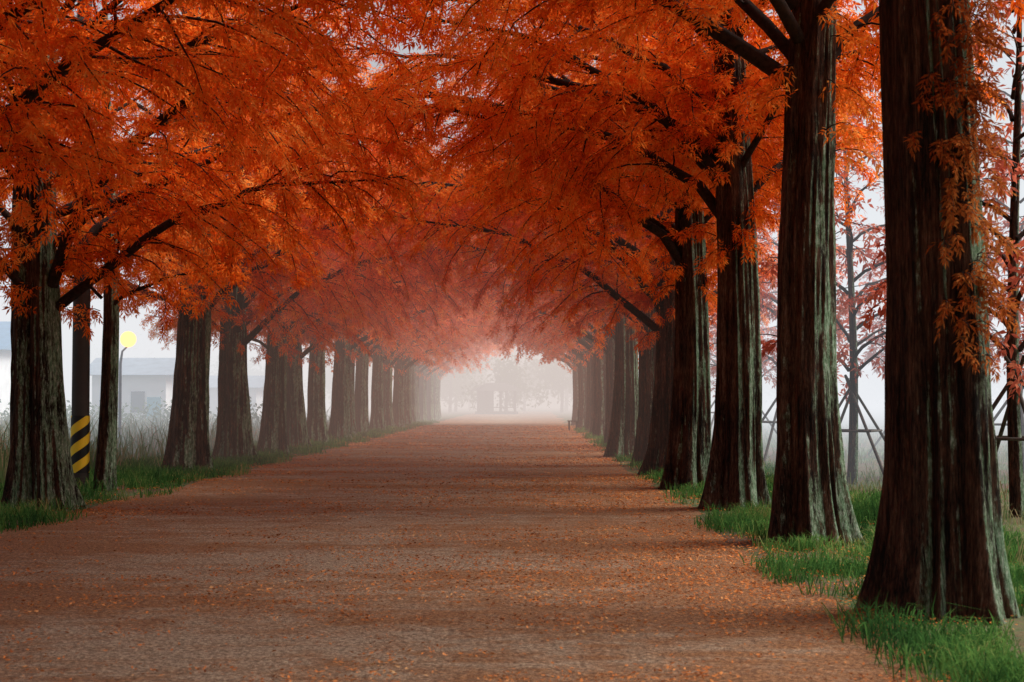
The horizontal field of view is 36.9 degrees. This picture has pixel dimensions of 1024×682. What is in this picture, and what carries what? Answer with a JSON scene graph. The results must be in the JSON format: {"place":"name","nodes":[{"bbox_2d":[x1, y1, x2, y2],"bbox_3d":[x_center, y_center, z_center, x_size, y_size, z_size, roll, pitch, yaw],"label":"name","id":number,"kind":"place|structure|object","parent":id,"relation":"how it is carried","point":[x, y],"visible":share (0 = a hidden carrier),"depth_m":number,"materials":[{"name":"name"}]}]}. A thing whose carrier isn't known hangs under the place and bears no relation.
{"place":"outdoors","nodes":[
{"label":"outdoors","id":0,"kind":"place"},
{"bbox_2d":[0,411,935,681],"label":"gravel path","id":1,"kind":"structure","parent":0,"point":[248,651],"depth_m":12.14,"materials":[{"name":"brown gravel"}]},
{"bbox_2d":[0,425,1021,681],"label":"fallen leaves","id":2,"kind":"object","parent":1,"relation":"on","point":[558,503],"visible":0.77,"depth_m":14.69,"materials":[{"name":"orange plant"}]},
{"bbox_2d":[567,409,579,429],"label":"park bench","id":3,"kind":"object","parent":1,"relation":"on","point":[578,417],"visible":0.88,"depth_m":71.25,"materials":[{"name":"wood"}]},
{"bbox_2d":[0,0,1023,398],"label":"sky","id":4,"kind":"structure","parent":0,"point":[130,323],"materials":[{"name":"white"}]},
{"bbox_2d":[4,399,1023,681],"bbox_3d":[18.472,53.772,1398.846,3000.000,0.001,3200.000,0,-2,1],"label":"ground","id":5,"kind":"structure","parent":0,"point":[874,409],"depth_m":32.83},
{"bbox_2d":[0,350,10,420],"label":"walls","id":6,"kind":"structure","parent":5,"relation":"on","point":[5,372],"depth_m":67.30,"materials":[{"name":"white paint"}]},
{"bbox_2d":[0,321,10,350],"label":"roof","id":7,"kind":"structure","parent":6,"relation":"on","point":[5,338],"depth_m":67.78,"materials":[{"name":"blue metal"}]},
{"bbox_2d":[0,0,88,75],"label":"metasequoia tree","id":8,"kind":"object","parent":5,"relation":"on","point":[11,21],"visible":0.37,"depth_m":15.30,"materials":[{"name":"orange plant"}]},
{"bbox_2d":[70,0,91,486],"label":"utility pole","id":9,"kind":"object","parent":5,"relation":"on","point":[80,436],"visible":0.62,"depth_m":24.77,"materials":[{"name":"concrete"}]},
{"bbox_2d":[118,331,135,443],"bbox_3d":[-11.049,1.434,44.127,0.451,3.430,0.451,2,-3,-39],"label":"street lamp","id":10,"kind":"object","parent":5,"relation":"on","point":[127,338],"visible":0.96,"depth_m":44.08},
{"bbox_2d":[92,375,173,425],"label":"walls","id":11,"kind":"structure","parent":5,"relation":"on","point":[152,385],"depth_m":66.19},
{"bbox_2d":[118,391,144,411],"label":"windows","id":12,"kind":"structure","parent":11,"relation":"attached to","point":[137,398],"depth_m":66.12,"materials":[{"name":"grey glass"}]},
{"bbox_2d":[90,358,175,375],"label":"roof","id":13,"kind":"structure","parent":11,"relation":"on","point":[148,366],"depth_m":66.93,"materials":[{"name":"grey metal"}]},
{"bbox_2d":[147,397,160,421],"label":"door","id":14,"kind":"structure","parent":11,"relation":"attached to","point":[150,400],"depth_m":66.10,"materials":[{"name":"teal paint"}]},
{"bbox_2d":[56,0,251,490],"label":"metasequoia tree","id":15,"kind":"object","parent":5,"relation":"on","point":[106,461],"visible":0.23,"depth_m":24.91,"materials":[{"name":"orange plant"}]},
{"bbox_2d":[0,0,454,510],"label":"metasequoia tree","id":16,"kind":"object","parent":5,"relation":"on","point":[39,462],"visible":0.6,"depth_m":20.66,"materials":[{"name":"orange plant"}]},
{"bbox_2d":[0,0,460,253],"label":"metasequoia tree","id":17,"kind":"object","parent":5,"relation":"on","point":[78,51],"visible":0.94,"depth_m":15.75,"materials":[{"name":"orange plant"}]},
{"bbox_2d":[209,376,264,420],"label":"garden shed","id":18,"kind":"structure","parent":5,"relation":"on","point":[256,385],"depth_m":86.18,"materials":[{"name":"white glass"}]},
{"bbox_2d":[0,0,520,471],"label":"metasequoia tree","id":19,"kind":"object","parent":5,"relation":"on","point":[187,443],"visible":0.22,"depth_m":31.23,"materials":[{"name":"orange plant"}]},
{"bbox_2d":[64,0,488,460],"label":"metasequoia tree","id":20,"kind":"object","parent":5,"relation":"on","point":[234,435],"visible":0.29,"depth_m":36.02,"materials":[{"name":"orange plant"}]},
{"bbox_2d":[139,66,479,454],"bbox_3d":[-5.074,-2.594,41.015,9.401,11.433,8.567,0,-2,3],"label":"metasequoia tree","id":21,"kind":"object","parent":5,"relation":"on","point":[272,434],"visible":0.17,"depth_m":40.97,"materials":[{"name":"orange plant"}]},
{"bbox_2d":[149,28,495,448],"bbox_3d":[-5.343,-2.976,44.600,9.706,12.473,10.320,0,-2,12],"label":"metasequoia tree","id":22,"kind":"object","parent":5,"relation":"on","point":[296,429],"visible":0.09,"depth_m":44.45,"materials":[{"name":"orange plant"}]},
{"bbox_2d":[249,27,492,441],"bbox_3d":[-5.069,-3.604,48.985,10.343,14.063,10.110,1,-2,-26],"label":"metasequoia tree","id":23,"kind":"object","parent":5,"relation":"on","point":[316,421],"visible":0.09,"depth_m":49.32,"materials":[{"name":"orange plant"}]},
{"bbox_2d":[258,59,512,439],"bbox_3d":[-4.947,-3.239,54.680,9.800,13.756,9.984,1,-2,-14],"label":"metasequoia tree","id":24,"kind":"object","parent":5,"relation":"on","point":[340,424],"visible":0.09,"depth_m":53.95,"materials":[{"name":"orange plant"}]},
{"bbox_2d":[302,112,491,434],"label":"metasequoia tree","id":25,"kind":"object","parent":5,"relation":"on","point":[352,399],"visible":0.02,"depth_m":58.62,"materials":[{"name":"orange plant"}]},
{"bbox_2d":[331,309,480,427],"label":"metasequoia tree","id":26,"kind":"object","parent":5,"relation":"on","point":[388,364],"visible":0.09,"depth_m":72.98,"materials":[{"name":"orange plant"}]},
{"bbox_2d":[333,142,497,429],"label":"metasequoia tree","id":27,"kind":"object","parent":5,"relation":"on","point":[377,420],"visible":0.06,"depth_m":68.01,"materials":[{"name":"orange plant"}]},
{"bbox_2d":[354,132,498,432],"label":"metasequoia tree","id":28,"kind":"object","parent":5,"relation":"on","point":[361,396],"visible":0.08,"depth_m":63.03,"materials":[{"name":"orange plant"}]},
{"bbox_2d":[355,315,498,427],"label":"metasequoia tree","id":29,"kind":"object","parent":5,"relation":"on","point":[400,369],"visible":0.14,"depth_m":77.83,"materials":[{"name":"orange plant"}]},
{"bbox_2d":[371,332,505,421],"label":"metasequoia tree","id":30,"kind":"object","parent":5,"relation":"on","point":[418,372],"visible":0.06,"depth_m":91.70,"materials":[{"name":"orange plant"}]},
{"bbox_2d":[394,315,504,424],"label":"metasequoia tree","id":31,"kind":"object","parent":5,"relation":"on","point":[407,407],"visible":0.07,"depth_m":82.61,"materials":[{"name":"orange plant"}]},
{"bbox_2d":[392,334,509,420],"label":"metasequoia tree","id":32,"kind":"object","parent":5,"relation":"on","point":[423,378],"visible":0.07,"depth_m":96.72,"materials":[{"name":"orange plant"}]},
{"bbox_2d":[393,328,509,421],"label":"metasequoia tree","id":33,"kind":"object","parent":5,"relation":"on","point":[412,385],"visible":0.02,"depth_m":87.17,"materials":[{"name":"orange plant"}]},
{"bbox_2d":[426,342,496,420],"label":"metasequoia tree","id":34,"kind":"object","parent":5,"relation":"on","point":[430,397],"visible":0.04,"depth_m":101.56,"materials":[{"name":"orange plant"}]},
{"bbox_2d":[434,346,510,419],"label":"metasequoia tree","id":35,"kind":"object","parent":5,"relation":"on","point":[436,385],"visible":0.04,"depth_m":106.60,"materials":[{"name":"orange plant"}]},
{"bbox_2d":[438,343,514,418],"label":"metasequoia tree","id":36,"kind":"object","parent":5,"relation":"on","point":[459,372],"visible":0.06,"depth_m":111.01,"materials":[{"name":"orange plant"}]},
{"bbox_2d":[470,383,523,413],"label":"garden pavilion","id":37,"kind":"structure","parent":5,"relation":"on","point":[485,398],"depth_m":145.32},
{"bbox_2d":[363,14,637,456],"bbox_3d":[1.833,-3.468,39.230,8.595,13.065,9.958,-2,-3,36],"label":"metasequoia tree","id":38,"kind":"object","parent":5,"relation":"on","point":[622,430],"visible":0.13,"depth_m":39.25,"materials":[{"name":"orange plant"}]},
{"bbox_2d":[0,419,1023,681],"bbox_3d":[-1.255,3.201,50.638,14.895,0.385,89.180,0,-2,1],"label":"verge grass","id":39,"kind":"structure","parent":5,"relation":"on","point":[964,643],"depth_m":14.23,"materials":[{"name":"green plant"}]},
{"bbox_2d":[0,327,1023,430],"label":"distant trees","id":40,"kind":"object","parent":5,"relation":"on","point":[556,378],"visible":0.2,"depth_m":159.52,"materials":[{"name":"grey plant"}]},
{"bbox_2d":[0,407,1023,563],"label":"field grass","id":41,"kind":"structure","parent":5,"relation":"on","point":[137,439],"depth_m":39.58,"materials":[{"name":"plant"}]},
{"bbox_2d":[440,263,605,436],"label":"metasequoia tree","id":42,"kind":"object","parent":5,"relation":"on","point":[599,376],"visible":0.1,"depth_m":57.62,"materials":[{"name":"orange plant"}]},
{"bbox_2d":[459,311,586,427],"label":"metasequoia tree","id":43,"kind":"object","parent":5,"relation":"on","point":[582,384],"visible":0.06,"depth_m":76.22,"materials":[{"name":"orange plant"}]},
{"bbox_2d":[473,322,578,424],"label":"metasequoia tree","id":44,"kind":"object","parent":5,"relation":"on","point":[575,392],"visible":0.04,"depth_m":85.51,"materials":[{"name":"orange plant"}]},
{"bbox_2d":[487,333,570,369],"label":"metasequoia tree","id":45,"kind":"object","parent":5,"relation":"on","point":[561,365],"depth_m":89.32,"materials":[{"name":"orange plant"}]},
{"bbox_2d":[481,310,577,363],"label":"metasequoia tree","id":46,"kind":"object","parent":5,"relation":"on","point":[556,347],"depth_m":79.78,"materials":[{"name":"orange plant"}]},
{"bbox_2d":[469,264,593,431],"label":"metasequoia tree","id":47,"kind":"object","parent":5,"relation":"on","point":[582,347],"visible":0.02,"depth_m":62.78,"materials":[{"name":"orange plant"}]},
{"bbox_2d":[477,305,586,425],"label":"metasequoia tree","id":48,"kind":"object","parent":5,"relation":"on","point":[558,357],"visible":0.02,"depth_m":71.57,"materials":[{"name":"orange plant"}]},
{"bbox_2d":[466,306,638,432],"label":"metasequoia tree","id":49,"kind":"object","parent":5,"relation":"on","point":[475,320],"visible":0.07,"depth_m":67.48,"materials":[{"name":"orange plant"}]},
{"bbox_2d":[401,17,710,339],"bbox_3d":[1.951,-3.432,44.472,9.835,13.373,9.614,2,-3,-38],"label":"metasequoia tree","id":50,"kind":"object","parent":5,"relation":"on","point":[583,330],"visible":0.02,"depth_m":43.76,"materials":[{"name":"orange plant"}]},
{"bbox_2d":[431,257,715,439],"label":"metasequoia tree","id":51,"kind":"object","parent":5,"relation":"on","point":[549,332],"depth_m":52.70,"materials":[{"name":"orange plant"}]},
{"bbox_2d":[436,49,713,442],"bbox_3d":[2.211,-3.146,48.372,9.325,13.089,9.501,0,-2,-10],"label":"metasequoia tree","id":52,"kind":"object","parent":5,"relation":"on","point":[608,348],"visible":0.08,"depth_m":48.47,"materials":[{"name":"orange plant"}]},
{"bbox_2d":[388,14,777,463],"bbox_3d":[1.773,-3.059,34.755,9.788,11.903,8.919,0,-2,-11],"label":"metasequoia tree","id":53,"kind":"object","parent":5,"relation":"on","point":[646,369],"visible":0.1,"depth_m":34.35,"materials":[{"name":"orange plant"}]},
{"bbox_2d":[357,1,858,474],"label":"metasequoia tree","id":54,"kind":"object","parent":5,"relation":"on","point":[627,254],"visible":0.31,"depth_m":29.68,"materials":[{"name":"orange plant"}]},
{"bbox_2d":[350,0,882,490],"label":"metasequoia tree","id":55,"kind":"object","parent":5,"relation":"on","point":[688,444],"visible":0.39,"depth_m":25.18,"materials":[{"name":"orange plant"}]},
{"bbox_2d":[305,0,1006,546],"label":"metasequoia tree","id":56,"kind":"object","parent":5,"relation":"on","point":[811,494],"visible":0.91,"depth_m":15.86,"materials":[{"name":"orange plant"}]},
{"bbox_2d":[306,0,1007,510],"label":"metasequoia tree","id":57,"kind":"object","parent":5,"relation":"on","point":[734,152],"visible":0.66,"depth_m":20.75,"materials":[{"name":"orange plant"}]},
{"bbox_2d":[709,239,776,446],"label":"young metasequoia tree","id":58,"kind":"object","parent":5,"relation":"on","point":[712,354],"visible":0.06,"depth_m":47.87,"materials":[{"name":"orange plant"}]},
{"bbox_2d":[709,221,777,433],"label":"young metasequoia tree","id":59,"kind":"object","parent":5,"relation":"on","point":[764,367],"visible":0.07,"depth_m":40.72,"materials":[{"name":"orange plant"}]},
{"bbox_2d":[708,131,874,461],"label":"young metasequoia tree","id":60,"kind":"object","parent":5,"relation":"on","point":[770,308],"visible":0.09,"depth_m":33.06,"materials":[{"name":"orange plant"}]},
{"bbox_2d":[758,58,885,483],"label":"young metasequoia tree","id":61,"kind":"object","parent":5,"relation":"on","point":[854,369],"visible":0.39,"depth_m":26.84,"materials":[{"name":"red plant"}]},
{"bbox_2d":[839,153,885,454],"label":"young metasequoia tree","id":62,"kind":"object","parent":5,"relation":"on","point":[869,354],"visible":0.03,"depth_m":39.74,"materials":[{"name":"orange plant"}]},
{"bbox_2d":[854,0,1023,625],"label":"metasequoia tree","id":63,"kind":"object","parent":5,"relation":"on","point":[939,534],"visible":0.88,"depth_m":10.50,"materials":[{"name":"brown plant"}]},
{"bbox_2d":[903,0,1023,382],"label":"trunk shoots","id":64,"kind":"object","parent":63,"relation":"attached to","point":[974,90],"visible":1,"depth_m":10.42,"materials":[{"name":"orange plant"}]},
{"bbox_2d":[857,0,1023,516],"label":"young metasequoia tree","id":65,"kind":"object","parent":5,"relation":"on","point":[1012,348],"visible":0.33,"depth_m":19.49,"materials":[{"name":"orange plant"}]},
{"bbox_2d":[976,75,1023,472],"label":"young metasequoia tree","id":66,"kind":"object","parent":5,"relation":"on","point":[1006,224],"visible":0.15,"depth_m":29.80,"materials":[{"name":"red plant"}]}
]}

